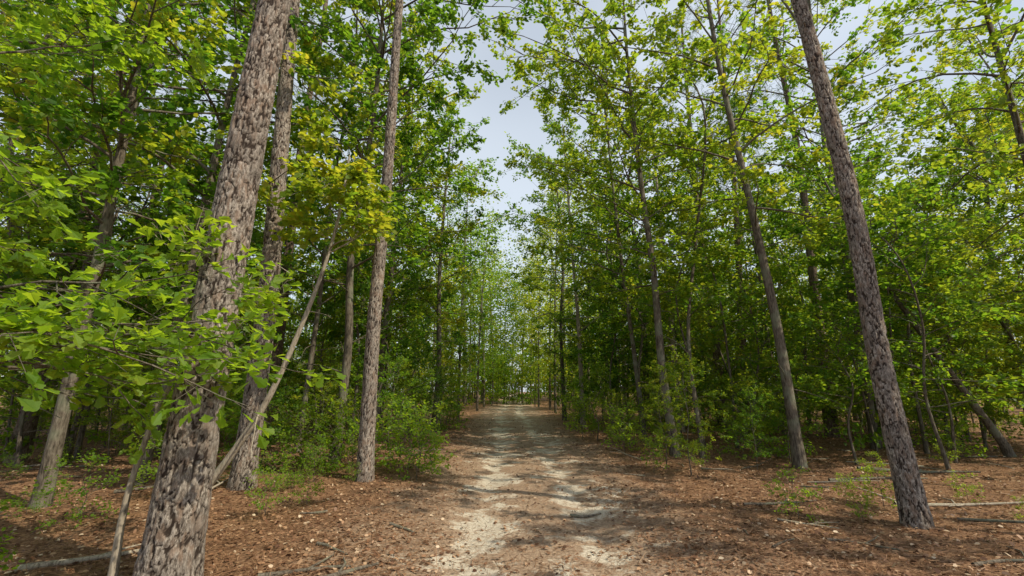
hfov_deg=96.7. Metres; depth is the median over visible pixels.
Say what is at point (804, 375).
sapling tree
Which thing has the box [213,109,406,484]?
oak sapling
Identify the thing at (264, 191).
sweetgum tree
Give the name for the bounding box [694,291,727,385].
sapling tree
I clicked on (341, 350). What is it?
sapling tree
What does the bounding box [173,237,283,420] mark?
slender tree
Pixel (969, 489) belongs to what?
leafy shrub
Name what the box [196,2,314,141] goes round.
pine tree
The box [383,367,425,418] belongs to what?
sapling tree
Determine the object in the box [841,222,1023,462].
sapling tree
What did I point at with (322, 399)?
sapling tree
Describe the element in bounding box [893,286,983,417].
sapling tree
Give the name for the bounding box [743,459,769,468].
fallen stick
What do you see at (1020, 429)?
leafy shrub
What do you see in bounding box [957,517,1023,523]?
fallen stick
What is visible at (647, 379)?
sapling tree
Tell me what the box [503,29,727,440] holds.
oak tree
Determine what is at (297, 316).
sapling tree
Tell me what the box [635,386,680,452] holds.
sapling tree
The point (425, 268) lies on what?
slender tree
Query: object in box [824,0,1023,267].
sweetgum tree
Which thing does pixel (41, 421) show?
sapling tree
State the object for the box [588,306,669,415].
sapling tree
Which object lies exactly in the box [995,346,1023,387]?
sapling tree
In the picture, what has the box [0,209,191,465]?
sapling tree
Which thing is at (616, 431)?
leafy shrub
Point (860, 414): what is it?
sapling tree
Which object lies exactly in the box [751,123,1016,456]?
oak tree
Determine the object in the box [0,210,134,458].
sapling tree
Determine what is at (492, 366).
distant forest
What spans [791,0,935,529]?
pine tree
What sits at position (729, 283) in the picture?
slender tree
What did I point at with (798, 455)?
sweetgum tree
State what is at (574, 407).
leafy shrub
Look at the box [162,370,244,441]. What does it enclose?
sapling tree
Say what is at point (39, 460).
leafy shrub
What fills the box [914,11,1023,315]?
sweetgum tree
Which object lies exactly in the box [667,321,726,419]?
sapling tree
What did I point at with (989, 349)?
sapling tree
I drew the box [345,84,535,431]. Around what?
tree
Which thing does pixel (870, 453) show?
leafy shrub
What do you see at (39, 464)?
fallen stick
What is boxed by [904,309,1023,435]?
sapling tree
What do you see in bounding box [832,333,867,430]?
sapling tree
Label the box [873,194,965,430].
slender tree
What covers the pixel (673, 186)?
birch tree
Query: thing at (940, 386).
sapling tree
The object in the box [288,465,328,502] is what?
leafy shrub
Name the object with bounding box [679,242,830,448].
sapling tree
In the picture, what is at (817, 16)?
oak tree
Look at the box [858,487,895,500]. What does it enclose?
fallen stick
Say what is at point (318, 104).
pine tree
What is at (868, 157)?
sweetgum tree
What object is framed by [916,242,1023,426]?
sapling tree
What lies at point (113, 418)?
sapling tree
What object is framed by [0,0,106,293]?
sweetgum tree
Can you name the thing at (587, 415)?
sapling tree
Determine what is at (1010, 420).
sapling tree
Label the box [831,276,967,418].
sapling tree
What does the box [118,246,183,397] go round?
slender tree
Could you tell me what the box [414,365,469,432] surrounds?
sapling tree
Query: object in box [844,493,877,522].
leafy shrub
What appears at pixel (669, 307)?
slender tree
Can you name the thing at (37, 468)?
fallen stick
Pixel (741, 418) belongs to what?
sapling tree
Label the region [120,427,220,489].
leafy shrub
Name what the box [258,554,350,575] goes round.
fallen stick
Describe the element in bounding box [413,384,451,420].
leafy shrub
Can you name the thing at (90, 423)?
leafy shrub
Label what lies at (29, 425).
pine tree
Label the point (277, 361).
pine tree
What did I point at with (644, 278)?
slender tree
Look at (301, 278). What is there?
sweetgum tree
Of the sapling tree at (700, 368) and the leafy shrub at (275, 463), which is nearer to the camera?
the leafy shrub at (275, 463)
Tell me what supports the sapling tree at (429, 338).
on the forest ground
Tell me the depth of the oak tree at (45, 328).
3.60 m
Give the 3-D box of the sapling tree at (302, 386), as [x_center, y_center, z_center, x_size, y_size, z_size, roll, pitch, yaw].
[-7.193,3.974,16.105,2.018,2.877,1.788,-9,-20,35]
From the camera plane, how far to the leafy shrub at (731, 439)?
11.47 m
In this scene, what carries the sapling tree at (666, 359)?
on the forest ground
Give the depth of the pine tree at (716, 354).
21.65 m
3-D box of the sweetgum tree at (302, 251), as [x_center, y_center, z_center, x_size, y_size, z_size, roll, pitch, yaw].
[-5.284,-1.898,18.690,6.385,15.610,6.363,1,-13,-5]
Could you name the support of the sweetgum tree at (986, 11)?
on the forest ground
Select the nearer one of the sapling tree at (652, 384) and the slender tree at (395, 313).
the sapling tree at (652, 384)
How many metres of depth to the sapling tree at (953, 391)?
13.54 m
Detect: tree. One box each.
[0,0,87,312]
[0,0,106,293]
[0,0,130,390]
[0,0,169,294]
[0,0,216,302]
[0,0,329,464]
[0,0,345,463]
[0,0,367,508]
[0,0,412,485]
[0,94,269,459]
[0,119,59,272]
[0,165,142,404]
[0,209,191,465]
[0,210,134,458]
[0,269,54,385]
[0,270,32,409]
[0,343,64,426]
[0,374,23,431]
[0,402,18,427]
[2,0,247,462]
[2,131,89,350]
[3,351,59,401]
[7,318,113,414]
[12,389,58,440]
[13,140,205,459]
[14,36,183,328]
[20,319,159,462]
[37,104,160,429]
[44,389,112,437]
[46,167,147,434]
[72,325,153,447]
[79,0,354,322]
[87,372,130,434]
[92,283,165,430]
[93,372,122,430]
[94,201,166,433]
[97,8,226,433]
[99,125,213,350]
[107,396,150,451]
[111,273,249,427]
[112,61,285,456]
[116,397,145,435]
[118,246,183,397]
[126,243,185,407]
[130,272,179,394]
[132,0,320,575]
[134,163,212,338]
[151,201,211,320]
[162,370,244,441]
[172,315,249,373]
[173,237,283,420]
[173,365,242,429]
[184,232,313,397]
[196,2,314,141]
[217,371,285,452]
[219,0,561,462]
[223,363,286,435]
[225,374,297,472]
[227,0,299,490]
[230,319,316,415]
[231,312,287,422]
[238,203,298,387]
[240,207,309,348]
[246,0,437,451]
[247,182,318,339]
[262,0,389,440]
[270,239,414,441]
[272,311,355,442]
[272,377,355,471]
[273,44,364,272]
[278,290,327,425]
[280,373,301,425]
[281,61,462,388]
[282,289,330,416]
[282,370,327,415]
[291,0,502,441]
[291,367,338,420]
[296,342,337,432]
[302,268,382,385]
[303,242,370,404]
[306,117,437,439]
[307,367,338,429]
[310,184,368,387]
[321,259,445,442]
[328,353,438,458]
[331,391,361,437]
[332,364,394,422]
[333,241,389,417]
[335,111,454,423]
[337,0,404,482]
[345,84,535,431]
[357,215,427,430]
[382,247,455,419]
[382,292,469,420]
[383,224,444,426]
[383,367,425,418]
[394,263,493,423]
[406,349,456,430]
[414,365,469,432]
[427,312,481,421]
[467,0,771,456]
[488,107,646,426]
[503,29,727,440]
[504,155,608,420]
[547,282,620,422]
[549,178,685,396]
[551,306,619,407]
[559,102,717,425]
[559,214,652,431]
[563,216,655,417]
[565,362,619,440]
[566,288,649,421]
[569,303,654,419]
[569,325,644,425]
[575,0,915,468]
[585,232,651,422]
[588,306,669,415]
[592,84,733,432]
[602,388,638,441]
[615,216,679,414]
[616,305,689,417]
[618,337,658,409]
[620,307,688,397]
[622,375,655,433]
[623,262,735,443]
[626,8,798,457]
[630,360,690,467]
[631,6,760,428]
[633,327,690,410]
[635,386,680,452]
[636,295,712,426]
[640,133,734,446]
[641,346,688,410]
[641,350,681,426]
[645,390,694,456]
[646,345,731,474]
[649,167,747,423]
[655,295,748,431]
[660,0,792,428]
[660,158,769,447]
[660,246,781,439]
[665,308,723,415]
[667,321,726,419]
[669,312,746,417]
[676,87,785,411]
[679,92,834,432]
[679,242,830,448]
[682,385,723,433]
[685,304,774,404]
[688,359,738,424]
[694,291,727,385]
[697,116,843,421]
[698,0,1007,449]
[703,306,778,404]
[704,270,841,406]
[705,0,979,436]
[706,364,783,460]
[711,0,858,436]
[717,367,756,404]
[726,177,807,427]
[731,335,807,380]
[732,381,781,469]
[733,299,854,422]
[736,354,800,427]
[748,171,841,427]
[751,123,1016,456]
[753,212,937,454]
[757,355,822,463]
[759,160,943,420]
[764,279,946,464]
[766,308,817,421]
[768,331,836,420]
[787,212,861,420]
[789,298,856,422]
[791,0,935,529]
[794,371,841,437]
[798,191,920,363]
[801,148,959,453]
[803,270,865,413]
[808,138,994,359]
[810,156,1023,470]
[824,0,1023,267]
[825,216,1005,446]
[827,146,966,369]
[830,349,861,416]
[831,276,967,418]
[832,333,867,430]
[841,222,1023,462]
[846,390,883,440]
[851,337,911,421]
[857,256,1023,443]
[872,66,1023,411]
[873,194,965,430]
[885,83,1023,368]
[886,245,1023,449]
[892,177,1023,440]
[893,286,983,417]
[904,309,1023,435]
[908,101,1023,439]
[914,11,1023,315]
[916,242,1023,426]
[917,364,977,404]
[919,0,1023,39]
[921,87,1023,334]
[931,313,1023,427]
[945,96,1023,254]
[948,19,1023,309]
[952,160,1023,398]
[964,314,1023,421]
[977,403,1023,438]
[989,329,1023,427]
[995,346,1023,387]
[996,281,1023,351]
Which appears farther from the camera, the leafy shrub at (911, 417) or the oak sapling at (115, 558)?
the leafy shrub at (911, 417)
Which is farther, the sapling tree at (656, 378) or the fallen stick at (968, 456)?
the sapling tree at (656, 378)
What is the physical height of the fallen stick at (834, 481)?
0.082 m
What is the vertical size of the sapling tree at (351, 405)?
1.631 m
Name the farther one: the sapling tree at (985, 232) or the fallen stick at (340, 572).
the sapling tree at (985, 232)
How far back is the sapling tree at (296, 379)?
14.43 m
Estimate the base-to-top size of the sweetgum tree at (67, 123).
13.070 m
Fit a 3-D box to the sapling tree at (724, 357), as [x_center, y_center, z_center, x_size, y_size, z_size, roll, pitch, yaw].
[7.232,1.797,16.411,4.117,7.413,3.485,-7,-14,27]
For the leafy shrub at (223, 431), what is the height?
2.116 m
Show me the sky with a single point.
(523, 123)
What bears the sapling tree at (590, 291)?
on the forest ground
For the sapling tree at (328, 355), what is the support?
on the forest ground
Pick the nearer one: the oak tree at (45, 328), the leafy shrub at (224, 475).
the oak tree at (45, 328)
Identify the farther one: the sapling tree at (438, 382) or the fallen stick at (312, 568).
the sapling tree at (438, 382)
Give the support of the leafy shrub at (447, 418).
on the forest ground
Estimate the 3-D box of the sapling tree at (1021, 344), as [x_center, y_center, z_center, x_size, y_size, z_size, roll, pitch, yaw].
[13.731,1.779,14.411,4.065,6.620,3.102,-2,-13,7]
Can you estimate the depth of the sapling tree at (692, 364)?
24.76 m
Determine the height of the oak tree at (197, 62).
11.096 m
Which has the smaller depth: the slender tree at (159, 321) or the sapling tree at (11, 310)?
the sapling tree at (11, 310)
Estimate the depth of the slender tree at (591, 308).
19.87 m
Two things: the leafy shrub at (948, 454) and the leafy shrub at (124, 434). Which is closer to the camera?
the leafy shrub at (948, 454)
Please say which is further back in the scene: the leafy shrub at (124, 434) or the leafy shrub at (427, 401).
the leafy shrub at (427, 401)
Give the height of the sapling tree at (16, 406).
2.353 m
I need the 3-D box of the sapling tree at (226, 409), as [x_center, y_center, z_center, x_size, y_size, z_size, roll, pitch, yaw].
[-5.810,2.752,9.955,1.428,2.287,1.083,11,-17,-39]
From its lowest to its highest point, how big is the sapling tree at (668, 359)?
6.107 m
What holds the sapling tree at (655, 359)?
on the forest ground
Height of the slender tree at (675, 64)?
13.252 m
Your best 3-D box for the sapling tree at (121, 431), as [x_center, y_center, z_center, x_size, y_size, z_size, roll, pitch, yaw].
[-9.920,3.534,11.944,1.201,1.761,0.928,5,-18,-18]
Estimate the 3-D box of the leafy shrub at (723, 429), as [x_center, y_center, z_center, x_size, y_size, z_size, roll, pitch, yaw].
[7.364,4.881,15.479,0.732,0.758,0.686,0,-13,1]
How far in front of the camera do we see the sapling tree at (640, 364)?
23.84 m
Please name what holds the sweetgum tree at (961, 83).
on the forest ground
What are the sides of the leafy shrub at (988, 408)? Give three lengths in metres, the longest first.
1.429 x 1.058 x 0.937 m
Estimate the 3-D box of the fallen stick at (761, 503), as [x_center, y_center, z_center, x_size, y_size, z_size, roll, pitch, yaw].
[3.855,3.088,6.579,1.131,0.073,0.304,4,-13,-18]
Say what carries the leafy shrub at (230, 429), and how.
on the forest ground
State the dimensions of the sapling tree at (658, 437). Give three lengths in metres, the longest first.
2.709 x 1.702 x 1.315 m
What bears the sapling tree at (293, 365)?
on the forest ground
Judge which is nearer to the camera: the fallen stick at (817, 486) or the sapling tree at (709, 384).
the fallen stick at (817, 486)
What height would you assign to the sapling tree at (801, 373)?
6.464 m
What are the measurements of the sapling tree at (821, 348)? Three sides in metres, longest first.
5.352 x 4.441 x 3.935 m
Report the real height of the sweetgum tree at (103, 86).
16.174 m
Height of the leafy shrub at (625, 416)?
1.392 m
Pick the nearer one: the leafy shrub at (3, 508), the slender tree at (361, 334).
the leafy shrub at (3, 508)
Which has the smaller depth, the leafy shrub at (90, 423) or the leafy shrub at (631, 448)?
the leafy shrub at (631, 448)
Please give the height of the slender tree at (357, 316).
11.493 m
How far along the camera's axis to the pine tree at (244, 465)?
8.40 m
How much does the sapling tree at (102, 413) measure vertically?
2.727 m
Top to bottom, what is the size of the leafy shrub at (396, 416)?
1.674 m
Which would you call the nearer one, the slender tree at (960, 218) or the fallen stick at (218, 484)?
the fallen stick at (218, 484)
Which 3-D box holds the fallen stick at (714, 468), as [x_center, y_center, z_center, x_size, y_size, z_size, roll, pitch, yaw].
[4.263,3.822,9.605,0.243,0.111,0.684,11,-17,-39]
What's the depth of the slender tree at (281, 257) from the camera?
26.59 m
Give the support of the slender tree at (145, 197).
on the forest ground
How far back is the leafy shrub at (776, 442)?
11.87 m
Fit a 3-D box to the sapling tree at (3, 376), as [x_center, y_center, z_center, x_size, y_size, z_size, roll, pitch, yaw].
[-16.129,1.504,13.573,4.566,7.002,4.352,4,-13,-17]
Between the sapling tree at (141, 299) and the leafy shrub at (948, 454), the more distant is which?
the sapling tree at (141, 299)
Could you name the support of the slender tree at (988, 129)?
on the forest ground
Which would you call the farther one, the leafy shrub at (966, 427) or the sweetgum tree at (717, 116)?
the sweetgum tree at (717, 116)
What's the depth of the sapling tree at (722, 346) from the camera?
19.82 m
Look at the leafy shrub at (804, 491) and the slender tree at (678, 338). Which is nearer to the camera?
the leafy shrub at (804, 491)
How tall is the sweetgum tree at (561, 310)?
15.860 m
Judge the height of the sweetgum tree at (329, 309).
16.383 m
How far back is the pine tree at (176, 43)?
19.34 m
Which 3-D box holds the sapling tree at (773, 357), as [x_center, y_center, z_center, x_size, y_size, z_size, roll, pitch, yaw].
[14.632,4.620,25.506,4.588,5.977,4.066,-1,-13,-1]
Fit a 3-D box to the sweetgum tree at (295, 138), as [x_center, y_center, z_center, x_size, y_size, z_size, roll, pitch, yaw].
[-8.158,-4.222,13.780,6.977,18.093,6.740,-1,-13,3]
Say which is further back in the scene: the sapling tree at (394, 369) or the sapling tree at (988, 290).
the sapling tree at (988, 290)
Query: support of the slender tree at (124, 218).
on the forest ground
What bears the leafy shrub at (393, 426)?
on the forest ground
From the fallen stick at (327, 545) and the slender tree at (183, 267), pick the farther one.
the slender tree at (183, 267)
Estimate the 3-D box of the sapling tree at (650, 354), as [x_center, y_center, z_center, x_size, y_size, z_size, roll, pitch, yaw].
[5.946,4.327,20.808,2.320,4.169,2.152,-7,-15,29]
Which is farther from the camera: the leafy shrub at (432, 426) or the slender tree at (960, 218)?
the slender tree at (960, 218)
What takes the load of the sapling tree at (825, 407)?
on the forest ground
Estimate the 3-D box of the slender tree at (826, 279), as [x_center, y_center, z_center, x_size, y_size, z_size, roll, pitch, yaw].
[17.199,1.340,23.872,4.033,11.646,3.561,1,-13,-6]
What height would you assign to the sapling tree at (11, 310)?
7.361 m
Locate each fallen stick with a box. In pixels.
[0,465,84,471]
[14,544,140,572]
[24,461,80,466]
[114,477,224,493]
[212,478,228,488]
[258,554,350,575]
[299,510,327,513]
[316,541,347,554]
[323,557,378,575]
[389,522,413,532]
[570,513,600,517]
[611,447,642,459]
[623,473,644,476]
[701,467,727,469]
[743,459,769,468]
[743,497,816,505]
[771,538,794,547]
[777,518,838,528]
[799,485,837,487]
[807,480,875,482]
[826,535,908,551]
[828,474,927,480]
[846,461,923,466]
[857,466,980,472]
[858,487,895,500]
[893,498,1022,506]
[932,454,997,456]
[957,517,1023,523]
[971,546,1023,566]
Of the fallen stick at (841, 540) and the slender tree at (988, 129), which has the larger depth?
the slender tree at (988, 129)
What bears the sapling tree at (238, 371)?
on the forest ground
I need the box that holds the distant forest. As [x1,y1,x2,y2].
[0,146,1023,418]
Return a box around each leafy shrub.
[0,451,33,480]
[0,480,38,570]
[4,486,49,519]
[12,418,46,435]
[32,451,129,532]
[38,437,77,461]
[71,406,105,435]
[95,422,142,454]
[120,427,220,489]
[129,372,243,450]
[215,384,309,469]
[219,407,239,444]
[219,466,229,480]
[243,468,289,513]
[253,447,297,495]
[258,400,339,468]
[269,394,331,449]
[283,464,304,490]
[284,390,329,429]
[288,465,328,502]
[298,405,359,470]
[298,437,334,478]
[310,385,396,463]
[328,383,360,427]
[328,425,358,475]
[342,460,359,480]
[374,400,449,474]
[375,393,430,467]
[385,399,456,474]
[385,422,451,482]
[391,386,431,427]
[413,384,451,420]
[426,385,469,430]
[438,391,466,422]
[439,407,454,424]
[555,389,596,421]
[560,392,605,430]
[563,397,600,439]
[601,399,647,455]
[605,420,624,440]
[607,404,634,426]
[609,412,648,450]
[622,388,663,432]
[639,437,668,470]
[675,440,704,465]
[687,402,719,429]
[711,396,766,448]
[712,412,771,459]
[717,423,733,438]
[727,403,790,454]
[756,385,813,434]
[758,399,840,460]
[761,460,829,526]
[813,381,879,438]
[814,390,863,425]
[833,472,859,502]
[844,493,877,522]
[848,457,896,508]
[854,451,886,475]
[898,376,996,450]
[898,385,949,446]
[901,395,935,436]
[906,394,918,423]
[915,407,987,459]
[921,403,983,446]
[926,407,967,434]
[928,438,961,462]
[931,386,1009,439]
[943,469,985,502]
[999,396,1023,432]
[1010,496,1023,518]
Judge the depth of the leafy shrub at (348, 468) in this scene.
7.99 m
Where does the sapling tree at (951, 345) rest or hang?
on the forest ground
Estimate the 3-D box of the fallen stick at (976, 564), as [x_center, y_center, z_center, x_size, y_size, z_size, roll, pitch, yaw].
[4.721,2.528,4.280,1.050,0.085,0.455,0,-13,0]
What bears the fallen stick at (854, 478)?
on the forest ground
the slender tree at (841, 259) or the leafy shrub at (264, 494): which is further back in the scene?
the slender tree at (841, 259)
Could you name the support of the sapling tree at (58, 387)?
on the forest ground
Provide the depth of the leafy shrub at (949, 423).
13.90 m
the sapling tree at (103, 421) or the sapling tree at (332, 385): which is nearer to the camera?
the sapling tree at (332, 385)
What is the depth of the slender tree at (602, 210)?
17.91 m
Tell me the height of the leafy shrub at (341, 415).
1.883 m
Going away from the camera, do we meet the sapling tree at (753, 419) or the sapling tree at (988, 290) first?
the sapling tree at (753, 419)
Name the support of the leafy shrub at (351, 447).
on the forest ground
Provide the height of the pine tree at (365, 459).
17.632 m
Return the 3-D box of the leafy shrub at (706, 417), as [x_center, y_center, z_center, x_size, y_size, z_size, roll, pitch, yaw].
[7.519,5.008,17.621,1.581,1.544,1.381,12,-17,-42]
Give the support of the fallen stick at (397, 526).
on the forest ground
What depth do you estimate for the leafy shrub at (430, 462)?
8.39 m
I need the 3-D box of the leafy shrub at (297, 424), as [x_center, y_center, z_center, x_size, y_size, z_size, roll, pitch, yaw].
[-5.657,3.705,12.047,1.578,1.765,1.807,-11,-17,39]
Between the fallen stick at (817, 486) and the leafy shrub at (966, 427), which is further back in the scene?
the leafy shrub at (966, 427)
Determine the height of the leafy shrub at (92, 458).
1.000 m
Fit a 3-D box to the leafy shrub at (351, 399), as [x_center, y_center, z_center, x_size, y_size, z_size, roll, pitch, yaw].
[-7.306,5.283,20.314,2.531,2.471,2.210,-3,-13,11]
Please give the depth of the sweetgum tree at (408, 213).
23.79 m
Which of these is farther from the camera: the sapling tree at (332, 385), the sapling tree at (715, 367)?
the sapling tree at (715, 367)
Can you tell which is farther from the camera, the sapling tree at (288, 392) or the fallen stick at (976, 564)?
the sapling tree at (288, 392)
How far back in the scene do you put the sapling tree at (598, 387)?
24.33 m
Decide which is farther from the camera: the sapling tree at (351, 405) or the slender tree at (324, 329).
the slender tree at (324, 329)
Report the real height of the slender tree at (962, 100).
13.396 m
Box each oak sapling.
[107,197,305,575]
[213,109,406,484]
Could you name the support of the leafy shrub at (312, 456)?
on the forest ground
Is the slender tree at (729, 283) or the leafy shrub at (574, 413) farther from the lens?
the leafy shrub at (574, 413)
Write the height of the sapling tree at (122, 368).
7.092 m
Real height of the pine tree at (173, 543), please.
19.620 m
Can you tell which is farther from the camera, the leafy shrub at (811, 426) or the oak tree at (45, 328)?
the leafy shrub at (811, 426)
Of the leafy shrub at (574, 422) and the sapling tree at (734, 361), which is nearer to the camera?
the leafy shrub at (574, 422)
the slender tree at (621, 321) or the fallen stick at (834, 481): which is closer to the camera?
the fallen stick at (834, 481)
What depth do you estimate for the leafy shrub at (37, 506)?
6.18 m
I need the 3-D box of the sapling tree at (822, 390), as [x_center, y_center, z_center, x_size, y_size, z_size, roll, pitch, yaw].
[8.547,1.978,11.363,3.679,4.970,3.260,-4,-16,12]
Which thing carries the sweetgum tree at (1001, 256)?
on the forest ground
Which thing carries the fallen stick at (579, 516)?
on the forest ground
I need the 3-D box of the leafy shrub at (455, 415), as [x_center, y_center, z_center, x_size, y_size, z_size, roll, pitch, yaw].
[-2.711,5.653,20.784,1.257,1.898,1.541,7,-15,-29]
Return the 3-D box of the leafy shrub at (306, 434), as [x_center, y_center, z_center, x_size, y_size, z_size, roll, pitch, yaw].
[-4.318,3.136,9.434,1.503,1.601,1.525,8,-15,-32]
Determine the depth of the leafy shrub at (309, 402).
18.55 m
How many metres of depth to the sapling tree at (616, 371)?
20.30 m
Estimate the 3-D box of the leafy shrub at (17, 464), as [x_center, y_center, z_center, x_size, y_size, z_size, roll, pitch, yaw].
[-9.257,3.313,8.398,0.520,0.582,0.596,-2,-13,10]
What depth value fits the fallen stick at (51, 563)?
4.34 m
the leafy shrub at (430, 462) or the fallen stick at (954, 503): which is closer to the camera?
the fallen stick at (954, 503)
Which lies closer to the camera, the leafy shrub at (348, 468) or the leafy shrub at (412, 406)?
the leafy shrub at (348, 468)
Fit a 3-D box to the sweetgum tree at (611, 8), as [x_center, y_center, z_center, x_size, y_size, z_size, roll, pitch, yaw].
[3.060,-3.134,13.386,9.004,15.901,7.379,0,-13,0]
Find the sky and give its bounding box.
[0,0,1023,391]
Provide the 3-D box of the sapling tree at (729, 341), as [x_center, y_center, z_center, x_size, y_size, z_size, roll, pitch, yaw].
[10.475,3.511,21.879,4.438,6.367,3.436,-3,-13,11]
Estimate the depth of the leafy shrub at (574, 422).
16.33 m
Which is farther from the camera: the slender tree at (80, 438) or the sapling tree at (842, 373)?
the sapling tree at (842, 373)
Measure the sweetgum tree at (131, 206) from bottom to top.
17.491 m
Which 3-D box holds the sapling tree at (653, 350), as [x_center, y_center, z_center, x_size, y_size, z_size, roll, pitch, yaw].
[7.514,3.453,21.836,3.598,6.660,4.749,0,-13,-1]
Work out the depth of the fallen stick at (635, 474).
8.89 m
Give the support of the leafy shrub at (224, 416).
on the forest ground
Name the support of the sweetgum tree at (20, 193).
on the forest ground
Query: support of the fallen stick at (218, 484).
on the forest ground
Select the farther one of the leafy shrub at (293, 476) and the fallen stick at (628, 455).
the fallen stick at (628, 455)
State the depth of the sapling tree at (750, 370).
17.37 m
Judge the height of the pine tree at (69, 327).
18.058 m
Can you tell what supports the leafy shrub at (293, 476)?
on the forest ground
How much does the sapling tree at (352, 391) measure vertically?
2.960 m
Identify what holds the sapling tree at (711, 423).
on the forest ground
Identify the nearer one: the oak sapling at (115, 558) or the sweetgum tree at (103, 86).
the oak sapling at (115, 558)
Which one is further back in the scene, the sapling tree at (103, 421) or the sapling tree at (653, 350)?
the sapling tree at (653, 350)
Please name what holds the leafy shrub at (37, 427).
on the forest ground
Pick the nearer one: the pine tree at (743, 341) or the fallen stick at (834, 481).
the fallen stick at (834, 481)
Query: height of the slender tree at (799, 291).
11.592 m
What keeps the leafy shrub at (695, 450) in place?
on the forest ground
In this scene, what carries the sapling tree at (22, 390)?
on the forest ground
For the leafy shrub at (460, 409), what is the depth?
20.00 m
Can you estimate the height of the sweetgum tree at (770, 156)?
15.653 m
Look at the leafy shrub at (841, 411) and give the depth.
20.93 m
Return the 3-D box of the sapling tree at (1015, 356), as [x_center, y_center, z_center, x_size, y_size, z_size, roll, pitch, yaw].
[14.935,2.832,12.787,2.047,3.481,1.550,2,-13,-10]
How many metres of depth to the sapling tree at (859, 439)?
13.09 m
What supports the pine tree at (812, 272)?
on the forest ground
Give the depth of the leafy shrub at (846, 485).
6.65 m
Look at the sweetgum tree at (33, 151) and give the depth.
16.71 m
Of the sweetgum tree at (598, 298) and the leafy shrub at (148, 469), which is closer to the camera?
the leafy shrub at (148, 469)
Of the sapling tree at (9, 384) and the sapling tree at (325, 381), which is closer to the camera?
the sapling tree at (9, 384)
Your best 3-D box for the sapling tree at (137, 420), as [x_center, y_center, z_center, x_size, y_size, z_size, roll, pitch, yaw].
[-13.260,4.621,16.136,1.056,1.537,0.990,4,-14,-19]
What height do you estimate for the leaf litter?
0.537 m
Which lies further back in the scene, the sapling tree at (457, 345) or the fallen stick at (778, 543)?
the sapling tree at (457, 345)
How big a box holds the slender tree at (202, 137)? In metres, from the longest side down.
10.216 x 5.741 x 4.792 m
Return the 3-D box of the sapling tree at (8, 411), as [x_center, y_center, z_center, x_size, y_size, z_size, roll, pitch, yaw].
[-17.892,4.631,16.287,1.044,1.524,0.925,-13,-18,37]
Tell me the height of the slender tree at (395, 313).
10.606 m
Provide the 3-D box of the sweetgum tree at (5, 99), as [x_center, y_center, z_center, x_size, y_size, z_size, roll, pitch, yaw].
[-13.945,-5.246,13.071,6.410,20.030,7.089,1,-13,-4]
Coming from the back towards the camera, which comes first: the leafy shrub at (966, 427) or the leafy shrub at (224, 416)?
the leafy shrub at (966, 427)
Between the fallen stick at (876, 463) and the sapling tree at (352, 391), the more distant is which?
the sapling tree at (352, 391)
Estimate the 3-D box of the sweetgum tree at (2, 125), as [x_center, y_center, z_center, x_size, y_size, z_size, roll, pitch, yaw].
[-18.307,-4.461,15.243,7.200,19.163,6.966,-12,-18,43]
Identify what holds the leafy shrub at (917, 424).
on the forest ground
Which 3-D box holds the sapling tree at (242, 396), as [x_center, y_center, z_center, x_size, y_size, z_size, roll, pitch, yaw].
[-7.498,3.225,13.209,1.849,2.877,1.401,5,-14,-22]
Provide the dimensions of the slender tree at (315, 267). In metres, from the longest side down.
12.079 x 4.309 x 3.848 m
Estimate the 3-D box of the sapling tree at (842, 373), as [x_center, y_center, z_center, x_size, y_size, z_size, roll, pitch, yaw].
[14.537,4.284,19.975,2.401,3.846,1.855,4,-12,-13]
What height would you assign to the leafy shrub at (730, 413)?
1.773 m
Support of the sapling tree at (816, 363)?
on the forest ground
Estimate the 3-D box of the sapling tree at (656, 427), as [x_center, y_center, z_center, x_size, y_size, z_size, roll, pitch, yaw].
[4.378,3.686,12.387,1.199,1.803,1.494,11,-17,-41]
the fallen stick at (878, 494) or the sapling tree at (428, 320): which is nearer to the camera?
the fallen stick at (878, 494)
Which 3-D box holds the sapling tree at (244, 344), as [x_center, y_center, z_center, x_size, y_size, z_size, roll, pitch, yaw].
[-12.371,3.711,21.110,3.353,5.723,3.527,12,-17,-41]
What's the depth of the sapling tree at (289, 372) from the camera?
14.87 m
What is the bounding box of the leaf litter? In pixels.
[0,416,1023,575]
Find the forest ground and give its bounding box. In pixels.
[0,392,1023,575]
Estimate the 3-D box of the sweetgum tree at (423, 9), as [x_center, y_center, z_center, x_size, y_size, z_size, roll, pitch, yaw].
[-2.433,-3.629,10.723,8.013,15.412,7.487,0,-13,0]
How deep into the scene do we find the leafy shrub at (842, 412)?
15.59 m
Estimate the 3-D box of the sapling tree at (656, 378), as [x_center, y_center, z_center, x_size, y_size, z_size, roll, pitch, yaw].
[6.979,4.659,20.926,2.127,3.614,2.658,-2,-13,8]
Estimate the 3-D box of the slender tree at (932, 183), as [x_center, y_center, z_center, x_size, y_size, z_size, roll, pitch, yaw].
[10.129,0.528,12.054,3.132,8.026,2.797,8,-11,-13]
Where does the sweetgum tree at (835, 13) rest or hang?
on the forest ground
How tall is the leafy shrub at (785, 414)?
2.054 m
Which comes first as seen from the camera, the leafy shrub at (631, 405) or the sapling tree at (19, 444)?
the sapling tree at (19, 444)
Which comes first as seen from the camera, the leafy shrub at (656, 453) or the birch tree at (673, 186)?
the leafy shrub at (656, 453)
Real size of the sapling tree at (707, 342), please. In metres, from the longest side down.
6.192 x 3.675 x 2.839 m
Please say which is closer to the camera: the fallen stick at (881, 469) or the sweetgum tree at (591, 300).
the fallen stick at (881, 469)

